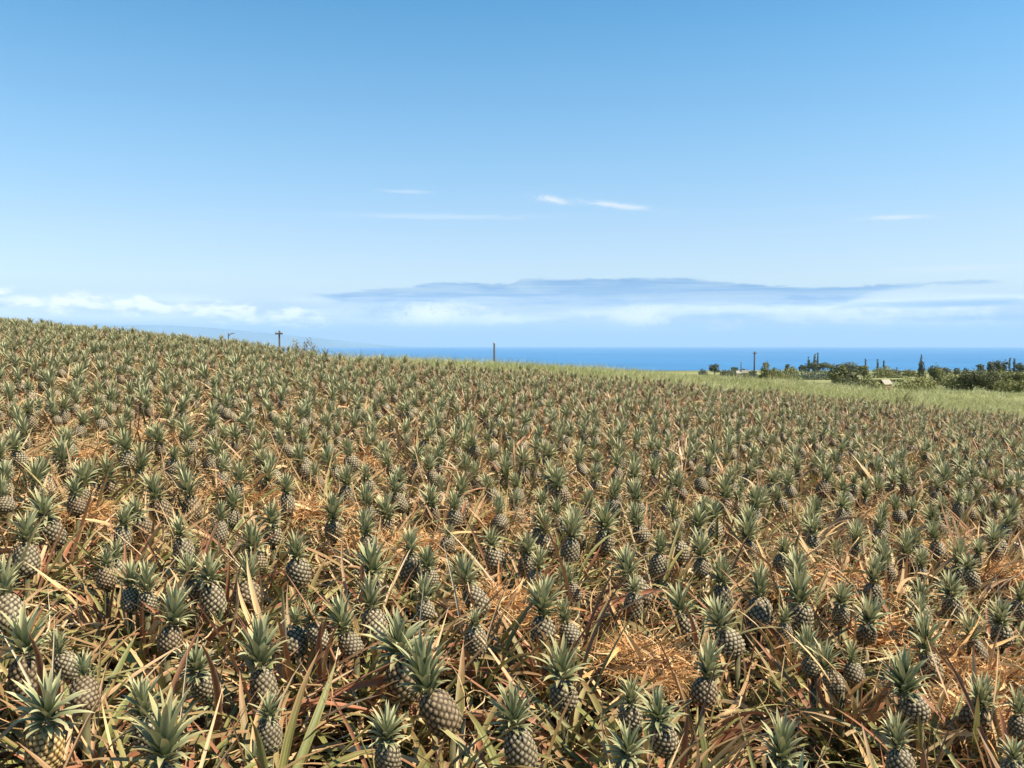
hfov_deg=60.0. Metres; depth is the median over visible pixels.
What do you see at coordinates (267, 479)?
pineapple plant
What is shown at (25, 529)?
pineapple plant
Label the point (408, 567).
pineapple plant
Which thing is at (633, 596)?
pineapple plant
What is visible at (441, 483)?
pineapple plant
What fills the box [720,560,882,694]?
pineapple plant
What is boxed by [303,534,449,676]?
pineapple plant
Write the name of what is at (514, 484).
pineapple plant
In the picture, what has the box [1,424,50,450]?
pineapple plant
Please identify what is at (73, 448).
pineapple plant
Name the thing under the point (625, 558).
pineapple plant
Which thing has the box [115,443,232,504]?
pineapple plant
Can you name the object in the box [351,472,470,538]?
pineapple plant
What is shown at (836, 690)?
pineapple plant
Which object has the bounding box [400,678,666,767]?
pineapple plant
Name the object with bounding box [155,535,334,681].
pineapple plant
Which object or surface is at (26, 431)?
pineapple plant
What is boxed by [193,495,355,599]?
pineapple plant
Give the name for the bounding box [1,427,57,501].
pineapple plant
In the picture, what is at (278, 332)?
utility pole
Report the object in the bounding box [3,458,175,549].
pineapple plant
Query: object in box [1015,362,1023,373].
tree
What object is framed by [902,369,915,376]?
bush
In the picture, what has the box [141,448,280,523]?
pineapple plant
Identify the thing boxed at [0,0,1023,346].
sky
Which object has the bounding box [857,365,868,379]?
tree
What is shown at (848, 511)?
pineapple plant
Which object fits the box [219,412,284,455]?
pineapple plant
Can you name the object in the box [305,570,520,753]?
pineapple plant
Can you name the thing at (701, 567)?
pineapple plant
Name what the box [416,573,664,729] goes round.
pineapple plant
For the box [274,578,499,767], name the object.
pineapple plant
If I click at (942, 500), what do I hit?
pineapple plant
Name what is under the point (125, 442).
pineapple plant
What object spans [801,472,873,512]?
pineapple plant
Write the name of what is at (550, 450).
pineapple plant
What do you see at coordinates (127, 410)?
pineapple plant
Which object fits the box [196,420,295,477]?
pineapple plant
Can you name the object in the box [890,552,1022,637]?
pineapple plant
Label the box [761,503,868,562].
pineapple plant
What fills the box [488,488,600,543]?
pineapple plant
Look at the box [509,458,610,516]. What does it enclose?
pineapple plant
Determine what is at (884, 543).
pineapple plant
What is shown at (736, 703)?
leaf litter
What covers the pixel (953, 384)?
bush
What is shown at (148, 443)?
pineapple plant
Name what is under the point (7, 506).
pineapple plant
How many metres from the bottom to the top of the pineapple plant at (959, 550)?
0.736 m
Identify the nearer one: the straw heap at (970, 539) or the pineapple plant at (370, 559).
the pineapple plant at (370, 559)
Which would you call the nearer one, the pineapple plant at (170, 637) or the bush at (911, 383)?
the pineapple plant at (170, 637)
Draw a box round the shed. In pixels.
[878,379,892,388]
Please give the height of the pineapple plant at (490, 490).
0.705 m
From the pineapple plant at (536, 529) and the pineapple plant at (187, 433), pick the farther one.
the pineapple plant at (187, 433)
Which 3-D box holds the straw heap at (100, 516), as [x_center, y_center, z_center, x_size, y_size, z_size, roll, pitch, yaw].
[-2.780,0.841,5.825,0.803,0.418,0.656,0,3,0]
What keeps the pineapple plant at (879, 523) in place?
on the ground at (200, 721)
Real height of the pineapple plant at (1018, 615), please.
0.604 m
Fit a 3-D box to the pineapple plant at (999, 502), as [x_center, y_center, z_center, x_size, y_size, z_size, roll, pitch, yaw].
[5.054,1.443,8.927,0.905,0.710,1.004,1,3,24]
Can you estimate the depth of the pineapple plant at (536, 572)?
5.01 m
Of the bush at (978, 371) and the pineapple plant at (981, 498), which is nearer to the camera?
the pineapple plant at (981, 498)
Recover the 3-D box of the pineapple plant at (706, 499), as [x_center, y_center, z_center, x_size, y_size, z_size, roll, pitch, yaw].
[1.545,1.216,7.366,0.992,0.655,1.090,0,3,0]
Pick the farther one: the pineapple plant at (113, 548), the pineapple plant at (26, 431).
the pineapple plant at (26, 431)
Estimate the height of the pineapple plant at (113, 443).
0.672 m
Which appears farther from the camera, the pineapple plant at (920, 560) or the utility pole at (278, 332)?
the utility pole at (278, 332)
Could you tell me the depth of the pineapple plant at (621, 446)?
9.54 m
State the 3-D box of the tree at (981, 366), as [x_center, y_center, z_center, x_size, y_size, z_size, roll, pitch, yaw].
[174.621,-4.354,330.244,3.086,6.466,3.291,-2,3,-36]
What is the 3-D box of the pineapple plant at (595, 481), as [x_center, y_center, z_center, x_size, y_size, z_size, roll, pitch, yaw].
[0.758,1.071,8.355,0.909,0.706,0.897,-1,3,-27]
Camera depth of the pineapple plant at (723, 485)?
7.54 m
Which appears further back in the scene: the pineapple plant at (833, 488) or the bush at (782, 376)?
the bush at (782, 376)
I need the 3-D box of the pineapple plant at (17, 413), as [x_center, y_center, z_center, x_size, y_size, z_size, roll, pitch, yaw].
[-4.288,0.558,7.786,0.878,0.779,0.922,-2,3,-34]
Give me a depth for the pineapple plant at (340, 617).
3.73 m
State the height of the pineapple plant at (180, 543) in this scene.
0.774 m
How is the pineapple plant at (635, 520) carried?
on the ground at (200, 721)
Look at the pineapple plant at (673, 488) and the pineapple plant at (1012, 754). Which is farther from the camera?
the pineapple plant at (673, 488)
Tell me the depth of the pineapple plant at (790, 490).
8.37 m
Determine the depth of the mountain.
41283.39 m
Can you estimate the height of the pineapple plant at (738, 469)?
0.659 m
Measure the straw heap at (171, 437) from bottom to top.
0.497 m
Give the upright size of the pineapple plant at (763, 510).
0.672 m
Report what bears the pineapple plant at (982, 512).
on the ground at (200, 721)
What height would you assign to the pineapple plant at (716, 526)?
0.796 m
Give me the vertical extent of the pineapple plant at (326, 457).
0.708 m
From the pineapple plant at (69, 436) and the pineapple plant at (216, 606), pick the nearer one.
the pineapple plant at (216, 606)
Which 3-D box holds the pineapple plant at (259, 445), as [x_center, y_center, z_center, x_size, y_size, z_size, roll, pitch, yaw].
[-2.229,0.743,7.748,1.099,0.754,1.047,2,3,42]
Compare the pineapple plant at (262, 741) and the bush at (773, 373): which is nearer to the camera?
the pineapple plant at (262, 741)
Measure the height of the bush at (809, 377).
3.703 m
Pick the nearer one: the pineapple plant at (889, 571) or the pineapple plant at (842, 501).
the pineapple plant at (889, 571)
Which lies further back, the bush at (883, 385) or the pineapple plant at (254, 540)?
the bush at (883, 385)
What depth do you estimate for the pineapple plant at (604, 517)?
5.88 m
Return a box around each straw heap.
[25,483,130,540]
[27,439,116,476]
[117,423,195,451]
[178,471,297,518]
[254,470,361,546]
[309,503,475,585]
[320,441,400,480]
[432,556,588,648]
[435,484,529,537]
[556,614,739,722]
[737,541,914,613]
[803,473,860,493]
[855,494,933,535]
[857,640,1023,767]
[858,614,1023,700]
[913,535,1005,565]
[926,605,1023,701]
[929,542,1023,598]
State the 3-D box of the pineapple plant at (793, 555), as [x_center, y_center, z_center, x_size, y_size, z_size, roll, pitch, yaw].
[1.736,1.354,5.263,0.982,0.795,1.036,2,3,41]
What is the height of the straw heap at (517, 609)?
0.430 m
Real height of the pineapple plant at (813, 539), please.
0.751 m
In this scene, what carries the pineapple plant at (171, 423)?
on the ground at (200, 721)
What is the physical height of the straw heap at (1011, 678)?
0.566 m
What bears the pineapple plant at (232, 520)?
on the ground at (200, 721)
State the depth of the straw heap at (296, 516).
6.29 m
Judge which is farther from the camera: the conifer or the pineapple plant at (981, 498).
the conifer
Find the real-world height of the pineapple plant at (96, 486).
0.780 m
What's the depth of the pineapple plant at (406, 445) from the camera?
8.93 m
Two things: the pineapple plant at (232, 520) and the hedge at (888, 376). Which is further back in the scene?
the hedge at (888, 376)
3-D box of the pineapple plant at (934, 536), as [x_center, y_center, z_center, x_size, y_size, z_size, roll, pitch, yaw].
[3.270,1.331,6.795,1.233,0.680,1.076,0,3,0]
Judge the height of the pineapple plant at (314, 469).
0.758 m
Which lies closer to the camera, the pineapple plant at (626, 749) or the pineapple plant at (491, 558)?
the pineapple plant at (626, 749)
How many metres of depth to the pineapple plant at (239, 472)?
6.36 m
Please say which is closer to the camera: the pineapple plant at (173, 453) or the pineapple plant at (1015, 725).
the pineapple plant at (1015, 725)
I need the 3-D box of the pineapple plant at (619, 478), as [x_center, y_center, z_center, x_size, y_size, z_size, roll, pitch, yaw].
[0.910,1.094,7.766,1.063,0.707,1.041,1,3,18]
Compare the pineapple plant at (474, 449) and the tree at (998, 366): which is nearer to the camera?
the pineapple plant at (474, 449)
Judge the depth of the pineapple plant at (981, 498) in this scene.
9.57 m
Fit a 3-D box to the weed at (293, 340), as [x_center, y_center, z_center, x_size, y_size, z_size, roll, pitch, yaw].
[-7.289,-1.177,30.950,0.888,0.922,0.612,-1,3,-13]
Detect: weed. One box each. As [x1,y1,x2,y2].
[292,337,315,352]
[890,390,914,401]
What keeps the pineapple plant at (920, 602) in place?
on the ground at (200, 721)
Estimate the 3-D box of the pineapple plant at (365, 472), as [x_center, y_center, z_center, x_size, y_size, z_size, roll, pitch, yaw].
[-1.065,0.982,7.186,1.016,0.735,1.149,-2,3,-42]
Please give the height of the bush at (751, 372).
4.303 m
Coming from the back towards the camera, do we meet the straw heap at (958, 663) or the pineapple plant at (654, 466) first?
the pineapple plant at (654, 466)
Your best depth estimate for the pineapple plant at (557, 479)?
7.28 m
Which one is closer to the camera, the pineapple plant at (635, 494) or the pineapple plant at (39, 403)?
the pineapple plant at (635, 494)
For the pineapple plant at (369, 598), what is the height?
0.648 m
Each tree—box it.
[709,364,720,375]
[758,362,772,380]
[798,365,803,372]
[805,362,819,371]
[814,362,830,371]
[826,363,848,383]
[842,362,857,371]
[843,368,860,384]
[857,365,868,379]
[926,365,942,384]
[959,371,983,390]
[974,370,1005,391]
[975,364,985,373]
[986,359,996,371]
[995,360,1002,371]
[997,371,1020,387]
[1001,360,1007,371]
[1008,358,1011,372]
[1011,358,1015,371]
[1013,372,1023,384]
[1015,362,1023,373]
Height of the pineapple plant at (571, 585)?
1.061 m
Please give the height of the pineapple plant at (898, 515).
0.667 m
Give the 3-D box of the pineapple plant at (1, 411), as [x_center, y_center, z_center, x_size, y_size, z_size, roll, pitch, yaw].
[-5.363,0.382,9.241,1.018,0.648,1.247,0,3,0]
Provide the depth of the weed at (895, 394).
32.99 m
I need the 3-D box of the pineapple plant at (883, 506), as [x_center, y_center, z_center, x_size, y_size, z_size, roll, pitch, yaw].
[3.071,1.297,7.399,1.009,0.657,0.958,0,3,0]
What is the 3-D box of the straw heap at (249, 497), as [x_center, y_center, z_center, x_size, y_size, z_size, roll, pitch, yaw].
[-2.088,0.853,6.666,0.884,0.419,1.022,0,3,0]
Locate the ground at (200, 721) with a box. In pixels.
[0,357,1023,767]
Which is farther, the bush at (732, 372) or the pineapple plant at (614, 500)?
the bush at (732, 372)
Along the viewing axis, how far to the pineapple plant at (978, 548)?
6.32 m
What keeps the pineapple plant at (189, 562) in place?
on the ground at (200, 721)
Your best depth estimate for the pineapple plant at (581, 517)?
6.15 m
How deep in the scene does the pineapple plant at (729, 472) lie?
8.73 m
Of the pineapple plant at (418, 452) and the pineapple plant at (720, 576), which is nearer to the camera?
the pineapple plant at (720, 576)
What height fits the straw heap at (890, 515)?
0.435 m
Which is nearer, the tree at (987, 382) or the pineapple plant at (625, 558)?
the pineapple plant at (625, 558)
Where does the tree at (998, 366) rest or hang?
on the ground at (200, 721)
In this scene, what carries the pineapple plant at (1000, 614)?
on the ground at (200, 721)
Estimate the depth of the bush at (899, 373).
419.13 m
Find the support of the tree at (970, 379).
on the ground at (200, 721)
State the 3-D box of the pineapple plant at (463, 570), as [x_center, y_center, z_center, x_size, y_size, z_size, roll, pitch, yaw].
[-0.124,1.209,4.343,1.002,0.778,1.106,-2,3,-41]
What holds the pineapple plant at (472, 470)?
on the ground at (200, 721)
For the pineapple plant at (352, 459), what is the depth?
7.89 m
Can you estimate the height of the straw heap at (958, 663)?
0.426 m
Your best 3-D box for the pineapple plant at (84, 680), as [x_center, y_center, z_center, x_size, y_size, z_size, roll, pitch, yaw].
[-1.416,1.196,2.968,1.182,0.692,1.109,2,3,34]
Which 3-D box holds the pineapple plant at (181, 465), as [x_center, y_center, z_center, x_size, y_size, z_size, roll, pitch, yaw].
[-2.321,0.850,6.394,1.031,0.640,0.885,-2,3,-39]
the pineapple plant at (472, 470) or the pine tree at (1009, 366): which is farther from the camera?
the pine tree at (1009, 366)
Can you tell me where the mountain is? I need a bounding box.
[77,325,404,346]
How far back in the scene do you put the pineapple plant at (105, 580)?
4.16 m
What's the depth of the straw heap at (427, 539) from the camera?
5.62 m
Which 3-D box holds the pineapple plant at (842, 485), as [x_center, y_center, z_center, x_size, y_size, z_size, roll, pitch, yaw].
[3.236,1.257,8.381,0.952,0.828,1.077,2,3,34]
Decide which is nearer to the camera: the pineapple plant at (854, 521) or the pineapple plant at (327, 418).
the pineapple plant at (854, 521)
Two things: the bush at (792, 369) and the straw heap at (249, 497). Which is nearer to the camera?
the straw heap at (249, 497)
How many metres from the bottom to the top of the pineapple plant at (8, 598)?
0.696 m
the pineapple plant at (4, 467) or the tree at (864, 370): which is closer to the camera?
the pineapple plant at (4, 467)
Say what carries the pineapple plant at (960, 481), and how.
on the ground at (200, 721)
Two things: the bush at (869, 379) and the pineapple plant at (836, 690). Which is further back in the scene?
the bush at (869, 379)
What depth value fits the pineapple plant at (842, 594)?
4.68 m
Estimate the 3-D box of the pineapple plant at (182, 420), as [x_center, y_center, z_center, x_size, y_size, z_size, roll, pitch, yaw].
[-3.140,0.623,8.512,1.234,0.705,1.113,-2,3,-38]
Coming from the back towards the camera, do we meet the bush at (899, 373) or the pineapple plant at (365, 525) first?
the bush at (899, 373)
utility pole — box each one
[275,331,282,347]
[493,342,494,362]
[753,351,756,376]
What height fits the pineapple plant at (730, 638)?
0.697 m
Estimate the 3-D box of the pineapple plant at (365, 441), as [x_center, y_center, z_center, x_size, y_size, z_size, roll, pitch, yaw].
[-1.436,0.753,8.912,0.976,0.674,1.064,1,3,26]
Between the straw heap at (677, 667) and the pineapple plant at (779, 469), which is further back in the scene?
the pineapple plant at (779, 469)
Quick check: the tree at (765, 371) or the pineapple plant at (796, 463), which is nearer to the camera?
the pineapple plant at (796, 463)
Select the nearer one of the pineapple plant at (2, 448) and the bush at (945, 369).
the pineapple plant at (2, 448)
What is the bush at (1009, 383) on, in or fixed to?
on the ground at (200, 721)
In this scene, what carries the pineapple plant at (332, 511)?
on the ground at (200, 721)
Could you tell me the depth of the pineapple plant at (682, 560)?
5.79 m
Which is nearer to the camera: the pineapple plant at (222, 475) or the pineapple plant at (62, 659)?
the pineapple plant at (62, 659)
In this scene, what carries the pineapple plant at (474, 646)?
on the ground at (200, 721)
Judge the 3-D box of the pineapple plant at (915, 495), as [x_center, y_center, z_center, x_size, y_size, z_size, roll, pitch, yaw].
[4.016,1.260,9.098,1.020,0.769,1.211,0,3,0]
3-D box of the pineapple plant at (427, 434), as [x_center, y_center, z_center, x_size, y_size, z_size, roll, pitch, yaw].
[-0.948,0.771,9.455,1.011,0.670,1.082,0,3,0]
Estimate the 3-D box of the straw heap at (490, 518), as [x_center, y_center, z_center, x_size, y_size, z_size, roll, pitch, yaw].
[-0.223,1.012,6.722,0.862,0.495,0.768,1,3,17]
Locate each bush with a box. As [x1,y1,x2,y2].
[698,369,707,374]
[723,369,735,376]
[729,372,759,381]
[748,370,757,377]
[769,369,792,377]
[770,367,779,377]
[775,368,794,380]
[785,365,798,375]
[790,372,824,379]
[803,367,846,378]
[829,374,860,387]
[859,375,877,388]
[872,365,896,376]
[873,382,887,390]
[888,367,903,375]
[889,374,948,392]
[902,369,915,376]
[928,370,952,385]
[941,372,972,392]
[942,367,952,373]
[953,368,960,373]
[969,367,986,373]
[979,368,1010,379]
[992,378,1021,393]
[1012,379,1023,393]
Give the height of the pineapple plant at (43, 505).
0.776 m
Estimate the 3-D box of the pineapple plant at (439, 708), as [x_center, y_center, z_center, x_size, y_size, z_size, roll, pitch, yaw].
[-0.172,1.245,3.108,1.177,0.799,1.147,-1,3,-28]
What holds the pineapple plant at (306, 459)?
on the ground at (200, 721)
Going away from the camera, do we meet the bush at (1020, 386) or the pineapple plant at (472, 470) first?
the pineapple plant at (472, 470)
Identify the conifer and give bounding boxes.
[915,354,926,382]
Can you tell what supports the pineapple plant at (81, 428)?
on the ground at (200, 721)
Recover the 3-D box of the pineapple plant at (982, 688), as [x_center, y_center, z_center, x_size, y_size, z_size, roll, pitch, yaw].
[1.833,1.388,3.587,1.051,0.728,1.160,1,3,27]
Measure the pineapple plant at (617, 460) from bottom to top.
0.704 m
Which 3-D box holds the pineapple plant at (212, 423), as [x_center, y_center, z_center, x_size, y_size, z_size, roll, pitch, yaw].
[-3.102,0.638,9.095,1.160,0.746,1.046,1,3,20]
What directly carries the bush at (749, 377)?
on the ground at (200, 721)
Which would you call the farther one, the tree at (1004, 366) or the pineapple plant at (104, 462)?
the tree at (1004, 366)
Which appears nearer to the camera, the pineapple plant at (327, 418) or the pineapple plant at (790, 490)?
the pineapple plant at (790, 490)
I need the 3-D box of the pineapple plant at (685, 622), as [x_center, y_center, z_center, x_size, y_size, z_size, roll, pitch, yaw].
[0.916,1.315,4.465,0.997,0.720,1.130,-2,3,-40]
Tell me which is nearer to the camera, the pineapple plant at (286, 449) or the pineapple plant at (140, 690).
the pineapple plant at (140, 690)
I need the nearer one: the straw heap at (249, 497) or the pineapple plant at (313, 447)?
the straw heap at (249, 497)
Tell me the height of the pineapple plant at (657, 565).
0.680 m
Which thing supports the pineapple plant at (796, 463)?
on the ground at (200, 721)
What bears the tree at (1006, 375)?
on the ground at (200, 721)
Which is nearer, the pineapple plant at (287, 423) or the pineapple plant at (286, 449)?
the pineapple plant at (286, 449)
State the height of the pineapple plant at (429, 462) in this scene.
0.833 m
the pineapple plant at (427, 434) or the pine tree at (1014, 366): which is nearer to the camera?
the pineapple plant at (427, 434)
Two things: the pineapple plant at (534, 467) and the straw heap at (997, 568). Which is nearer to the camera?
the straw heap at (997, 568)
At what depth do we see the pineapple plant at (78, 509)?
5.38 m
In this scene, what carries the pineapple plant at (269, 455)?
on the ground at (200, 721)
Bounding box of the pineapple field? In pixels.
[0,316,1023,767]
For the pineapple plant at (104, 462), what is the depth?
6.22 m
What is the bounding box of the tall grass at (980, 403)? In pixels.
[285,345,1023,418]
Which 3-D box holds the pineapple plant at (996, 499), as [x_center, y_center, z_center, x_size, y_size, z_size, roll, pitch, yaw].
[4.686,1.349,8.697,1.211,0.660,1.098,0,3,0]
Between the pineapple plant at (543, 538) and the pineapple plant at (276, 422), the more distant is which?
the pineapple plant at (276, 422)
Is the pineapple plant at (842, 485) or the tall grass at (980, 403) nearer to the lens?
the pineapple plant at (842, 485)
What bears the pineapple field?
on the ground at (200, 721)
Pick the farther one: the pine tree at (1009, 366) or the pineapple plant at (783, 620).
the pine tree at (1009, 366)
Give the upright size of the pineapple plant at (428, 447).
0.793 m
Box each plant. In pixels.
[0,392,51,434]
[0,396,69,439]
[0,400,50,440]
[0,415,59,487]
[0,435,71,519]
[0,440,180,531]
[0,456,96,536]
[0,457,67,553]
[0,474,83,568]
[0,474,168,587]
[0,485,134,604]
[0,499,102,636]
[0,553,132,702]
[0,599,182,765]
[0,619,178,767]
[0,628,196,767]
[0,630,284,767]
[1,383,45,429]
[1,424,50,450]
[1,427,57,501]
[1,577,307,767]
[2,405,63,471]
[2,454,122,541]
[2,623,253,767]
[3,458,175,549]
[6,395,102,451]
[6,426,118,477]
[9,414,83,480]
[11,434,130,508]
[14,394,123,442]
[14,425,116,490]
[16,533,222,651]
[18,651,352,767]
[19,395,69,450]
[24,547,222,667]
[27,540,243,689]
[31,409,115,454]
[31,502,199,603]
[43,424,130,458]
[44,393,136,447]
[51,404,124,444]
[63,401,140,447]
[65,559,237,695]
[66,441,201,515]
[67,649,441,767]
[70,522,291,685]
[74,427,178,480]
[74,493,245,575]
[76,412,180,457]
[86,404,169,448]
[88,488,285,624]
[90,637,359,767]
[91,394,196,432]
[91,449,183,531]
[99,428,169,503]
[99,471,267,560]
[100,421,213,472]
[101,420,204,489]
[105,528,309,715]
[109,457,257,537]
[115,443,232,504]
[129,441,254,489]
[132,466,259,555]
[134,420,240,481]
[134,498,313,602]
[135,399,226,440]
[135,590,405,767]
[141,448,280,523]
[142,412,243,469]
[150,415,214,453]
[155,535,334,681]
[163,485,312,578]
[167,457,317,545]
[168,410,248,459]
[172,432,273,484]
[173,515,350,612]
[180,421,253,460]
[183,560,383,767]
[185,585,442,743]
[188,432,259,490]
[189,528,412,646]
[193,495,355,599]
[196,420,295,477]
[203,400,254,450]
[204,428,337,488]
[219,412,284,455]
[227,448,320,498]
[227,569,485,755]
[228,426,282,471]
[232,458,307,531]
[236,418,288,462]
[243,415,326,463]
[244,415,312,457]
[253,473,353,556]
[261,450,335,524]
[262,422,358,475]
[264,423,346,470]
[269,427,343,493]
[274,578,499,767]
[278,450,382,533]
[278,491,418,595]
[284,430,379,485]
[286,443,360,492]
[286,507,442,601]
[287,441,358,501]
[289,625,632,767]
[289,688,535,767]
[293,442,384,508]
[298,413,365,467]
[300,463,383,541]
[301,462,423,526]
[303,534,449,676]
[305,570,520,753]
[308,571,505,707]
[309,420,370,461]
[311,480,424,547]
[316,492,470,595]
[316,524,461,651]
[321,436,406,500]
[321,542,518,647]
[335,426,425,488]
[337,426,402,477]
[340,542,583,756]
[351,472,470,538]
[353,421,404,471]
[353,438,427,499]
[353,450,450,514]
[357,463,449,521]
[360,468,485,532]
[373,444,453,506]
[376,444,504,517]
[379,430,456,477]
[388,428,455,461]
[389,430,463,477]
[389,551,573,702]
[391,482,501,566]
[391,521,507,600]
[393,437,491,484]
[394,484,531,573]
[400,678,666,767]
[402,532,608,645]
[403,442,476,500]
[413,460,533,509]
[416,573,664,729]
[417,470,526,554]
[422,435,495,475]
[423,507,602,627]
[438,451,518,508]
[443,488,565,566]
[444,430,520,485]
[444,581,679,766]
[445,526,599,642]
[445,562,693,761]
[446,472,536,553]
[450,442,542,489]
[452,454,573,512]
[457,436,552,484]
[459,459,592,528]
[462,489,562,580]
[477,502,611,586]
[479,510,659,621]
[484,445,545,491]
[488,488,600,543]
[489,708,754,767]
[491,665,754,767]
[494,445,581,504]
[497,511,608,615]
[499,441,587,489]
[505,507,655,586]
[508,502,644,592]
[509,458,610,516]
[511,494,621,551]
[512,453,580,497]
[521,460,608,529]
[528,438,574,484]
[529,467,623,530]
[533,504,679,678]
[536,488,661,549]
[548,656,773,767]
[552,469,674,523]
[553,499,691,606]
[558,573,705,686]
[565,446,607,499]
[565,450,643,492]
[571,477,663,544]
[572,448,666,503]
[572,461,657,512]
[579,441,647,490]
[580,541,703,645]
[585,475,693,551]
[586,501,727,575]
[588,579,796,742]
[593,518,740,627]
[595,616,865,767]
[597,457,687,520]
[600,518,772,599]
[618,486,737,540]
[619,449,692,493]
[621,525,786,642]
[626,498,707,554]
[633,501,749,588]
[638,455,714,506]
[641,469,718,513]
[642,533,796,667]
[643,468,719,532]
[644,447,712,500]
[645,450,721,495]
[649,498,794,568]
[656,494,738,556]
[664,592,842,765]
[665,560,861,691]
[676,472,793,536]
[684,449,738,500]
[684,466,784,506]
[685,503,805,596]
[685,511,811,609]
[688,463,733,515]
[690,483,820,582]
[692,452,781,497]
[692,462,769,501]
[694,477,798,536]
[703,518,883,625]
[707,578,890,708]
[711,487,800,524]
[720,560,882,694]
[721,620,893,767]
[722,483,808,549]
[728,465,831,517]
[730,515,891,600]
[730,705,829,767]
[732,634,956,767]
[733,591,981,712]
[736,545,887,635]
[746,464,818,502]
[748,468,836,536]
[749,520,902,608]
[755,464,837,522]
[755,630,970,767]
[759,454,841,504]
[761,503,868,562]
[764,574,908,695]
[767,494,873,557]
[768,484,840,543]
[782,463,881,527]
[787,490,889,550]
[794,688,964,767]
[797,644,1001,767]
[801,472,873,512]
[806,517,911,583]
[807,473,874,510]
[808,550,990,662]
[810,475,900,528]
[813,519,937,617]
[813,540,985,624]
[816,534,936,611]
[817,473,887,543]
[818,569,1019,664]
[820,493,896,543]
[823,508,948,569]
[823,603,959,682]
[825,523,982,612]
[838,606,1005,751]
[839,500,922,565]
[841,546,990,635]
[841,636,1023,767]
[853,456,928,502]
[855,472,921,529]
[860,592,976,689]
[861,493,955,557]
[862,519,989,596]
[865,524,1003,601]
[866,599,1023,691]
[870,468,955,510]
[870,492,1003,555]
[870,495,955,541]
[873,466,971,540]
[883,570,1023,649]
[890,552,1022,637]
[890,666,1023,767]
[893,535,1020,634]
[895,497,1016,556]
[897,475,981,521]
[917,489,1003,541]
[923,488,1023,538]
[926,474,1022,531]
[926,645,1023,767]
[931,504,1023,603]
[936,490,1023,541]
[937,479,1023,518]
[940,570,1023,661]
[941,595,1023,697]
[942,503,1023,562]
[946,514,1023,566]
[949,502,1023,550]
[951,523,1021,600]
[968,489,1023,542]
[969,493,1023,557]
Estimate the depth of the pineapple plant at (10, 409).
8.76 m
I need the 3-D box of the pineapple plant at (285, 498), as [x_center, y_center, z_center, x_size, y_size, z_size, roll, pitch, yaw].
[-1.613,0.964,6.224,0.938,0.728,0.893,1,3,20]
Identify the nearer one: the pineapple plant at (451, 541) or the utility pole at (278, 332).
the pineapple plant at (451, 541)
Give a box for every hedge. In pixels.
[866,376,908,377]
[872,379,902,381]
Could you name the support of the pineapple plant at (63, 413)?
on the ground at (200, 721)
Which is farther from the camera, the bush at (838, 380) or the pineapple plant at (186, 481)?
the bush at (838, 380)
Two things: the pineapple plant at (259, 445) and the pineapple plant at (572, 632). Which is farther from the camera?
the pineapple plant at (259, 445)
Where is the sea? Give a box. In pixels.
[276,347,1023,370]
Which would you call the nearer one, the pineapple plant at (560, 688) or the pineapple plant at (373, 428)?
the pineapple plant at (560, 688)
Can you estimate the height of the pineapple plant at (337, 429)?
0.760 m
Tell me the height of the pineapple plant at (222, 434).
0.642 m
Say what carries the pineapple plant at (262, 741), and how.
on the ground at (200, 721)
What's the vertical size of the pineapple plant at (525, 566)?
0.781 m
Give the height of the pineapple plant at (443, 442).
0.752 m
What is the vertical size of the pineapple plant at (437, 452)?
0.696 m
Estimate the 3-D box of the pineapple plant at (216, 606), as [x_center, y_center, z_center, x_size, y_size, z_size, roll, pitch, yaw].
[-1.365,1.075,4.079,1.039,0.680,1.136,0,3,0]
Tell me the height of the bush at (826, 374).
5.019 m
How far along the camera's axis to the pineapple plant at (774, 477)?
8.73 m
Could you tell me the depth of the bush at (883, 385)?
129.88 m
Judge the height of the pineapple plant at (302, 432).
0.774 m
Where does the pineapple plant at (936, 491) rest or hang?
on the ground at (200, 721)
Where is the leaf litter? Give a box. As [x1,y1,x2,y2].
[0,333,1023,767]
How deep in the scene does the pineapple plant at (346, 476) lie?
6.70 m
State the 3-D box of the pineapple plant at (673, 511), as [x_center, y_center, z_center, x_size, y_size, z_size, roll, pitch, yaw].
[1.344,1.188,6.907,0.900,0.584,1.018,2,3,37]
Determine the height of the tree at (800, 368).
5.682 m
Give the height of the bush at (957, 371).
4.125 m
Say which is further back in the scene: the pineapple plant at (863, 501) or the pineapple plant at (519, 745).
the pineapple plant at (863, 501)
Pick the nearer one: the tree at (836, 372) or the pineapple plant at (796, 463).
the pineapple plant at (796, 463)
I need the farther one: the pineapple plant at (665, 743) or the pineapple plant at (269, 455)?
the pineapple plant at (269, 455)
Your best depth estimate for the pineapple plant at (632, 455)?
9.14 m
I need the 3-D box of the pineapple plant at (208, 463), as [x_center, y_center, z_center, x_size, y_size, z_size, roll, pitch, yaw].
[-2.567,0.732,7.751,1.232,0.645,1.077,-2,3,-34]
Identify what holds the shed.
on the ground at (200, 721)
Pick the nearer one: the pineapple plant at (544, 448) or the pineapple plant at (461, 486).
the pineapple plant at (461, 486)
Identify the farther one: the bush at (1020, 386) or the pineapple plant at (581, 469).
the bush at (1020, 386)
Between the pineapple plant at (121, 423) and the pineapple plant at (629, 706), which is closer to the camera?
the pineapple plant at (629, 706)
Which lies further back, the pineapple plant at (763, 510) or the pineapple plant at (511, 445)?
the pineapple plant at (511, 445)
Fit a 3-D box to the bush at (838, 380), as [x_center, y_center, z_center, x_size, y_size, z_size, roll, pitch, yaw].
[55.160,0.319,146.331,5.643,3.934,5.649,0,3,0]
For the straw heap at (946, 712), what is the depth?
3.69 m
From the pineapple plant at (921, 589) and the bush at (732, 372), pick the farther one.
the bush at (732, 372)
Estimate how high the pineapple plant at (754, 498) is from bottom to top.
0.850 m

